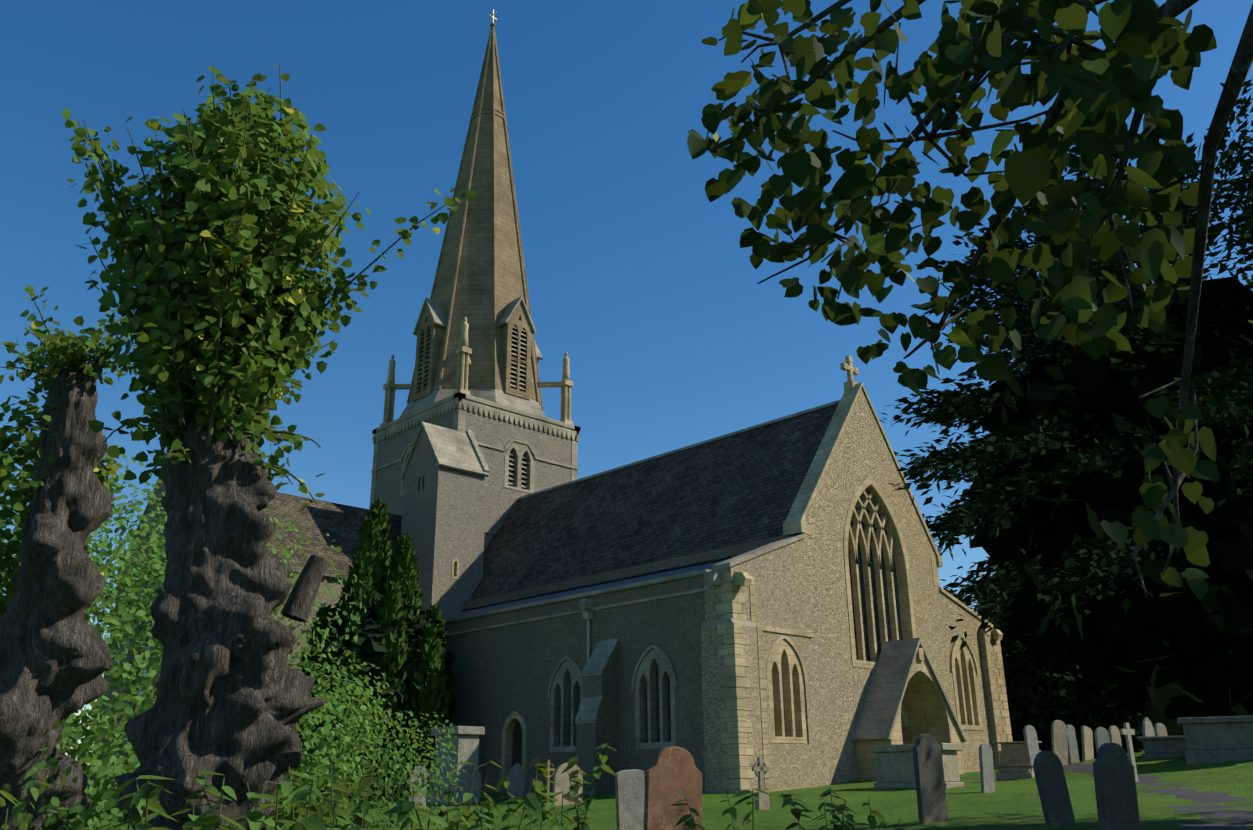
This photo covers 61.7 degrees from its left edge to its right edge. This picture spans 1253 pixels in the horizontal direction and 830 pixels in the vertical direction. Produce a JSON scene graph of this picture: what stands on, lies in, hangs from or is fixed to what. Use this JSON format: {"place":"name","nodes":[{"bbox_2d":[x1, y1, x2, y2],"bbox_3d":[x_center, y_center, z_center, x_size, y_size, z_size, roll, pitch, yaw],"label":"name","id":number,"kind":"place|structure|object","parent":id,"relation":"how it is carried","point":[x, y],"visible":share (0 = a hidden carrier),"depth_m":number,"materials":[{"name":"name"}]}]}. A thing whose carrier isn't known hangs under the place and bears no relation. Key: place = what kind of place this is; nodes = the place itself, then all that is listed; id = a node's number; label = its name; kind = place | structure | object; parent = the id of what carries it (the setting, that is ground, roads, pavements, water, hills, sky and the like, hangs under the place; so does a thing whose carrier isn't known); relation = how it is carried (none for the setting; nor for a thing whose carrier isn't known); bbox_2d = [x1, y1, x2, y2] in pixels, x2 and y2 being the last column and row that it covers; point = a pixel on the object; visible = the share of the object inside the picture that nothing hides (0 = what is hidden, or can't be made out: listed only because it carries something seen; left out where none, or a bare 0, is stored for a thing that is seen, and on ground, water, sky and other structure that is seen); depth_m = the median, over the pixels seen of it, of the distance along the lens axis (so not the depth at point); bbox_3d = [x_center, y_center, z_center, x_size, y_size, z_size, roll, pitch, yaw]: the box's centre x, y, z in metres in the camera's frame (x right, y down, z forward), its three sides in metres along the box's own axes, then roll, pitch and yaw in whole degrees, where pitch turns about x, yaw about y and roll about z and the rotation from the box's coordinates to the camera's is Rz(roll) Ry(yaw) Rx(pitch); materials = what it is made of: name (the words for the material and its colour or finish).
{"place":"outdoors","nodes":[
{"label":"outdoors","id":0,"kind":"place"},
{"bbox_2d":[369,389,580,618],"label":"church tower","id":1,"kind":"structure","parent":0,"point":[455,476],"depth_m":52.45,"materials":[{"name":"grey stone"}]},
{"bbox_2d":[380,9,573,425],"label":"church spire","id":2,"kind":"structure","parent":1,"relation":"on","point":[474,328],"depth_m":58.33,"materials":[{"name":"beige stone"}]},
{"bbox_2d":[0,0,1252,764],"label":"sky","id":3,"kind":"structure","parent":0,"point":[665,325],"materials":[{"name":"blue"}]},
{"bbox_2d":[72,750,1252,829],"bbox_3d":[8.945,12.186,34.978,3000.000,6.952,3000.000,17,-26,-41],"label":"ground","id":4,"kind":"structure","parent":0,"point":[1011,804],"depth_m":21.57,"materials":[{"name":"green plant"}]},
{"bbox_2d":[0,285,138,829],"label":"tree trunk","id":5,"kind":"object","parent":4,"relation":"on","point":[56,660],"visible":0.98,"depth_m":9.29,"materials":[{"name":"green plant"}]},
{"bbox_2d":[0,444,466,829],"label":"elder shrub","id":6,"kind":"object","parent":4,"relation":"on","point":[103,761],"visible":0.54,"depth_m":13.99,"materials":[{"name":"green plant"}]},
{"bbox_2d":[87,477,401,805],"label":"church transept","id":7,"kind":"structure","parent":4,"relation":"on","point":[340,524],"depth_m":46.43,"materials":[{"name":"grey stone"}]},
{"bbox_2d":[62,63,477,829],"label":"ivy-covered tree","id":8,"kind":"object","parent":4,"relation":"on","point":[226,297],"visible":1,"depth_m":7.18,"materials":[{"name":"green plant"}]},
{"bbox_2d":[283,497,457,800],"bbox_3d":[-9.695,9.179,39.462,6.190,13.028,7.379,17,-26,-41],"label":"conifer tree","id":9,"kind":"object","parent":4,"relation":"on","point":[402,643],"visible":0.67,"depth_m":37.78,"materials":[{"name":"green plant"}]},
{"bbox_2d":[408,766,426,808],"bbox_3d":[-5.530,10.094,27.699,0.472,1.546,0.090,11,-22,-30],"label":"headstone","id":10,"kind":"object","parent":4,"relation":"on","point":[413,780],"visible":0.31,"depth_m":27.74,"materials":[{"name":"grey stone"}]},
{"bbox_2d":[0,742,903,829],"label":"nettles","id":11,"kind":"object","parent":4,"relation":"on","point":[147,803],"visible":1,"depth_m":5.41,"materials":[{"name":"green plant"}]},
{"bbox_2d":[429,726,484,804],"bbox_3d":[-5.027,10.395,30.898,0.980,2.281,1.401,17,-26,-41],"label":"pedestal tomb","id":12,"kind":"object","parent":4,"relation":"on","point":[467,737],"visible":0.73,"depth_m":30.57,"materials":[{"name":"grey stone"}]},
{"bbox_2d":[509,763,524,799],"bbox_3d":[-3.337,11.474,31.794,0.490,1.735,0.090,11,-22,-30],"label":"headstone","id":13,"kind":"object","parent":4,"relation":"on","point":[516,780],"visible":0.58,"depth_m":31.86,"materials":[{"name":"grey stone"}]},
{"bbox_2d":[545,760,554,801],"bbox_3d":[-2.102,9.989,28.162,0.373,1.373,0.030,11,-23,-30],"label":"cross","id":14,"kind":"object","parent":4,"relation":"on","point":[549,769],"visible":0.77,"depth_m":28.27,"materials":[{"name":"beige stone"}]},
{"bbox_2d":[553,763,582,805],"bbox_3d":[-1.530,10.047,27.108,0.874,1.999,0.090,13,-21,-34],"label":"headstone","id":15,"kind":"object","parent":4,"relation":"on","point":[562,779],"visible":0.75,"depth_m":27.13,"materials":[{"name":"beige stone"}]},
{"bbox_2d":[615,769,644,829],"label":"gravestone","id":16,"kind":"object","parent":4,"relation":"on","point":[629,791],"visible":0.88,"depth_m":17.32,"materials":[{"name":"grey stone"}]},
{"bbox_2d":[644,746,701,829],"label":"headstone","id":17,"kind":"object","parent":4,"relation":"on","point":[671,773],"visible":1,"depth_m":15.84,"materials":[{"name":"brown stone"}]},
{"bbox_2d":[442,535,1002,794],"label":"church side wall","id":18,"kind":"structure","parent":4,"relation":"on","point":[557,682],"depth_m":35.44,"materials":[{"name":"grey stone"}]},
{"bbox_2d":[443,355,1011,793],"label":"church nave","id":19,"kind":"structure","parent":4,"relation":"on","point":[830,653],"depth_m":37.77,"materials":[{"name":"stone"}]},
{"bbox_2d":[752,757,769,809],"bbox_3d":[2.880,8.290,22.224,0.422,1.978,0.141,11,-22,-30],"label":"celtic cross","id":20,"kind":"object","parent":4,"relation":"on","point":[762,803],"visible":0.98,"depth_m":22.34,"materials":[{"name":"grey stone"}]},
{"bbox_2d":[868,743,963,788],"bbox_3d":[7.707,9.711,27.703,1.030,1.910,2.237,17,-26,-41],"label":"chest tomb","id":21,"kind":"object","parent":4,"relation":"on","point":[894,766],"visible":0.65,"depth_m":27.65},
{"bbox_2d":[912,734,947,823],"bbox_3d":[4.966,6.411,16.994,0.587,2.383,0.100,8,-18,-31],"label":"gravestone","id":22,"kind":"object","parent":4,"relation":"on","point":[929,781],"visible":1,"depth_m":17.05,"materials":[{"name":"grey stone"}]},
{"bbox_2d":[979,743,994,792],"bbox_3d":[8.602,8.888,24.935,0.440,2.066,0.090,15,-23,-33],"label":"headstone","id":23,"kind":"object","parent":4,"relation":"on","point":[986,768],"visible":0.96,"depth_m":25.02,"materials":[{"name":"grey stone"}]},
{"bbox_2d":[993,765,1034,779],"bbox_3d":[10.909,10.291,29.200,1.049,1.024,0.880,-12,-22,29],"label":"chest tomb","id":24,"kind":"object","parent":4,"relation":"on","point":[1005,772],"visible":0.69,"depth_m":29.00,"materials":[{"name":"grey stone"}]},
{"bbox_2d":[996,741,1041,764],"bbox_3d":[14.080,12.267,37.418,0.880,1.157,1.313,17,-26,-41],"label":"chest tomb","id":25,"kind":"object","parent":4,"relation":"on","point":[1012,753],"depth_m":37.28,"materials":[{"name":"grey stone"}]},
{"bbox_2d":[1023,725,1038,771],"bbox_3d":[11.384,9.890,29.152,0.519,2.425,0.090,12,-24,-34],"label":"headstone","id":26,"kind":"object","parent":4,"relation":"on","point":[1031,741],"visible":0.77,"depth_m":29.32,"materials":[{"name":"grey stone"}]},
{"bbox_2d":[1033,751,1075,825],"bbox_3d":[6.240,5.888,15.041,0.559,2.061,0.100,1,-17,-33],"label":"dark headstone","id":27,"kind":"object","parent":4,"relation":"on","point":[1055,800],"visible":1,"depth_m":15.10,"materials":[{"name":"grey stone"}]},
{"bbox_2d":[1051,720,1067,765],"bbox_3d":[12.748,10.007,30.814,0.550,2.019,0.090,16,-24,-20],"label":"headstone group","id":28,"kind":"object","parent":4,"relation":"on","point":[1059,739],"visible":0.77,"depth_m":30.93},
{"bbox_2d":[879,79,1252,735],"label":"dark tree","id":29,"kind":"object","parent":4,"relation":"on","point":[1057,468],"visible":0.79,"depth_m":38.57,"materials":[{"name":"green plant"}]},
{"bbox_2d":[1000,633,1144,761],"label":"hedge","id":30,"kind":"object","parent":4,"relation":"on","point":[1042,695],"visible":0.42,"depth_m":43.20,"materials":[{"name":"green plant"}]},
{"bbox_2d":[1066,725,1079,763],"bbox_3d":[13.459,10.320,31.547,0.424,1.917,0.090,5,-15,-33],"label":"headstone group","id":31,"kind":"object","parent":4,"relation":"on","point":[1073,756],"visible":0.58,"depth_m":31.58},
{"bbox_2d":[1081,726,1093,760],"bbox_3d":[14.210,10.542,32.260,0.582,1.853,0.090,29,-33,-33],"label":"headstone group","id":32,"kind":"object","parent":4,"relation":"on","point":[1087,742],"visible":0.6,"depth_m":32.38},
{"bbox_2d":[1094,727,1109,751],"bbox_3d":[13.856,9.958,30.343,0.504,1.764,0.090,5,-17,-24],"label":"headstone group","id":33,"kind":"object","parent":4,"relation":"on","point":[1101,735],"visible":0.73,"depth_m":30.45},
{"bbox_2d":[1108,726,1121,745],"bbox_3d":[14.563,10.153,31.086,0.472,1.803,0.090,14,-24,-30],"label":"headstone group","id":34,"kind":"object","parent":4,"relation":"on","point":[1114,734],"visible":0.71,"depth_m":31.25},
{"bbox_2d":[1093,743,1140,829],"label":"dark headstone","id":35,"kind":"object","parent":4,"relation":"on","point":[1115,789],"visible":1,"depth_m":12.25,"materials":[{"name":"grey stone"}]},
{"bbox_2d":[1120,723,1138,781],"bbox_3d":[12.412,8.297,25.794,0.480,1.388,0.070,11,-22,-30],"label":"cross gravestone","id":36,"kind":"object","parent":4,"relation":"on","point":[1127,731],"visible":0.93,"depth_m":25.82,"materials":[{"name":"grey stone"}]},
{"bbox_2d":[1142,717,1154,736],"bbox_3d":[15.838,10.208,31.601,0.678,2.115,0.090,11,-20,-41],"label":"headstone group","id":37,"kind":"object","parent":4,"relation":"on","point":[1147,728],"visible":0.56,"depth_m":31.72},
{"bbox_2d":[1154,723,1167,735],"bbox_3d":[15.294,9.734,29.698,0.413,1.934,0.090,5,-20,-24],"label":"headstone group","id":38,"kind":"object","parent":4,"relation":"on","point":[1160,729],"visible":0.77,"depth_m":29.89},
{"bbox_2d":[1137,736,1186,758],"bbox_3d":[15.140,9.479,28.681,1.895,1.311,0.980,-10,-21,24],"label":"chest tomb","id":39,"kind":"object","parent":4,"relation":"on","point":[1162,746],"visible":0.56,"depth_m":28.60,"materials":[{"name":"grey stone"}]},
{"bbox_2d":[1177,716,1252,763],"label":"tomb chest","id":40,"kind":"object","parent":4,"relation":"on","point":[1218,739],"visible":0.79,"depth_m":27.17,"materials":[{"name":"grey stone"}]},
{"bbox_2d":[687,0,1252,599],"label":"overhanging tree branches","id":41,"kind":"object","parent":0,"point":[1113,82],"visible":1,"depth_m":2.81,"materials":[{"name":"green plant"}]},
{"bbox_2d":[960,762,1252,829],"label":"asphalt path","id":42,"kind":"structure","parent":0,"point":[1215,812],"depth_m":19.39,"materials":[{"name":"grey asphalt"}]}
]}

